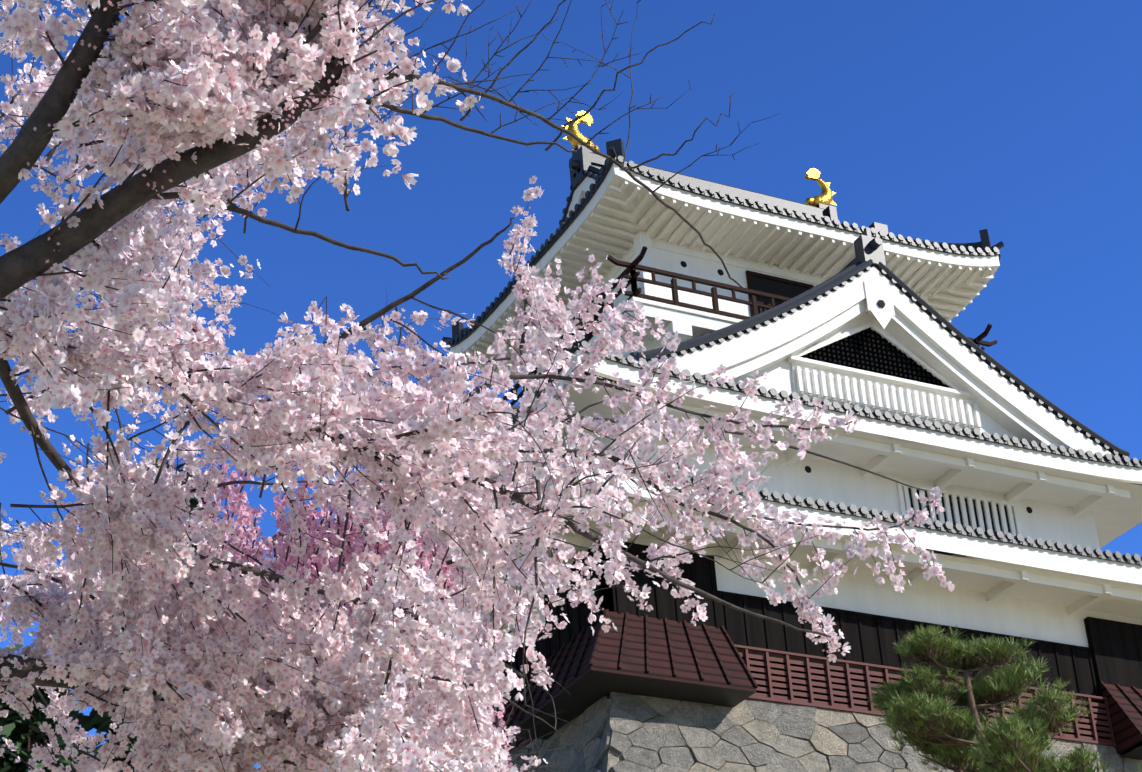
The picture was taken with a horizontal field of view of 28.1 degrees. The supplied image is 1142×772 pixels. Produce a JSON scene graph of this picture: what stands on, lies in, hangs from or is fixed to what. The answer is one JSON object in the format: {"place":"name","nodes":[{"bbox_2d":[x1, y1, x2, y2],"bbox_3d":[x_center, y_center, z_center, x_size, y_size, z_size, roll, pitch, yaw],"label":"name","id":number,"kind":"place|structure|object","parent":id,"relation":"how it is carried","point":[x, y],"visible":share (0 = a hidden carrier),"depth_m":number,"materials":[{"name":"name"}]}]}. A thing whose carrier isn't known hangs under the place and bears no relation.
{"place":"outdoors","nodes":[
{"label":"outdoors","id":0,"kind":"place"},
{"bbox_2d":[60,450,233,771],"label":"conifer","id":1,"kind":"object","parent":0,"point":[95,720],"depth_m":33.20,"materials":[{"name":"green plant"}]},
{"bbox_2d":[350,477,445,567],"bbox_3d":[-2.660,6.494,35.087,5.083,11.691,4.656,11,-32,-25],"label":"conifer","id":2,"kind":"object","parent":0,"point":[379,502],"depth_m":36.99,"materials":[{"name":"green plant"}]},
{"bbox_2d":[0,0,1141,768],"label":"sky","id":3,"kind":"structure","parent":0,"point":[947,121],"materials":[{"name":"blue"}]},
{"bbox_2d":[508,692,1141,771],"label":"stone wall","id":4,"kind":"structure","parent":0,"point":[617,732],"depth_m":43.79,"materials":[{"name":"grey stone"}]},
{"bbox_2d":[866,624,1141,771],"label":"pine tree","id":5,"kind":"object","parent":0,"point":[999,679],"depth_m":39.43,"materials":[{"name":"green plant"}]},
{"bbox_3d":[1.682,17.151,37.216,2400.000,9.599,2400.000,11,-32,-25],"label":"ground","id":6,"kind":"structure","parent":0,"visible":0},
{"bbox_2d":[0,644,97,771],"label":"foliage","id":7,"kind":"object","parent":6,"relation":"on","point":[15,725],"depth_m":32.55,"materials":[{"name":"green plant"}]},
{"bbox_2d":[255,517,503,748],"bbox_3d":[-1.370,4.528,13.853,1.975,8.215,2.073,11,-32,-25],"label":"weeping cherry wood","id":8,"kind":"object","parent":6,"relation":"on","point":[274,538],"depth_m":15.38,"materials":[{"name":"brown plant"}]},
{"bbox_2d":[192,504,512,770],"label":"weeping cherry blossoms","id":9,"kind":"object","parent":8,"relation":"attached to","point":[267,544],"depth_m":15.21,"materials":[{"name":"pink plant"}]},
{"bbox_2d":[0,0,942,771],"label":"tree branches","id":10,"kind":"object","parent":6,"relation":"on","point":[20,266],"visible":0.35,"depth_m":5.65,"materials":[{"name":"brown plant"}]},
{"bbox_2d":[201,455,477,660],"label":"pink blossoms","id":11,"kind":"object","parent":10,"relation":"attached to","point":[308,558],"visible":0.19,"depth_m":8.55,"materials":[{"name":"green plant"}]},
{"bbox_2d":[0,0,954,771],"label":"cherry blossoms","id":12,"kind":"object","parent":10,"relation":"attached to","point":[208,98],"visible":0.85,"depth_m":6.00,"materials":[{"name":"pink plant"}]},
{"bbox_2d":[422,163,1141,654],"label":"castle wall","id":13,"kind":"structure","parent":6,"relation":"on","point":[980,395],"depth_m":50.14,"materials":[{"name":"white paint"}]},
{"bbox_2d":[503,246,997,405],"bbox_3d":[3.847,-0.248,56.458,10.818,2.090,9.018,11,-32,-25],"label":"balcony railing","id":14,"kind":"object","parent":13,"relation":"attached to","point":[753,303],"visible":0.17,"depth_m":52.14,"materials":[{"name":"brown wood"}]},
{"bbox_2d":[435,174,1141,629],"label":"roof eaves","id":15,"kind":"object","parent":13,"relation":"attached to","point":[619,218],"depth_m":51.07,"materials":[{"name":"white paint"}]},
{"bbox_2d":[442,138,1141,570],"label":"roof tiles","id":16,"kind":"object","parent":13,"relation":"on","point":[586,162],"visible":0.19,"depth_m":51.33,"materials":[{"name":"grey tile"}]},
{"bbox_2d":[561,110,836,206],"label":"roof ornaments","id":17,"kind":"object","parent":16,"relation":"on","point":[825,197],"visible":0.67,"depth_m":60.61},
{"bbox_2d":[570,261,1031,532],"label":"windows","id":18,"kind":"structure","parent":13,"relation":"in","point":[775,287],"depth_m":51.04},
{"bbox_2d":[487,542,1141,750],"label":"castle boards","id":19,"kind":"object","parent":13,"relation":"attached to","point":[1111,654],"visible":0.31,"depth_m":46.40,"materials":[{"name":"brown wood"}]},
{"bbox_2d":[492,644,1115,757],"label":"red castle slats","id":20,"kind":"object","parent":19,"relation":"attached to","point":[851,701],"visible":0.31,"depth_m":45.81,"materials":[{"name":"brown wood"}]},
{"bbox_2d":[506,609,1141,753],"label":"lower roof","id":21,"kind":"structure","parent":19,"relation":"attached to","point":[665,649],"depth_m":43.84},
{"bbox_2d":[513,670,1141,759],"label":"roof eave","id":22,"kind":"object","parent":21,"relation":"attached to","point":[588,689],"visible":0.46,"depth_m":43.34,"materials":[{"name":"brown wood"}]},
{"bbox_2d":[801,327,948,386],"bbox_3d":[4.006,1.940,55.248,4.276,1.280,11.944,11,-32,-25],"label":"gable lattice","id":23,"kind":"object","parent":13,"relation":"in","point":[874,357],"visible":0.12,"depth_m":50.64,"materials":[{"name":"black wood"}]}
]}

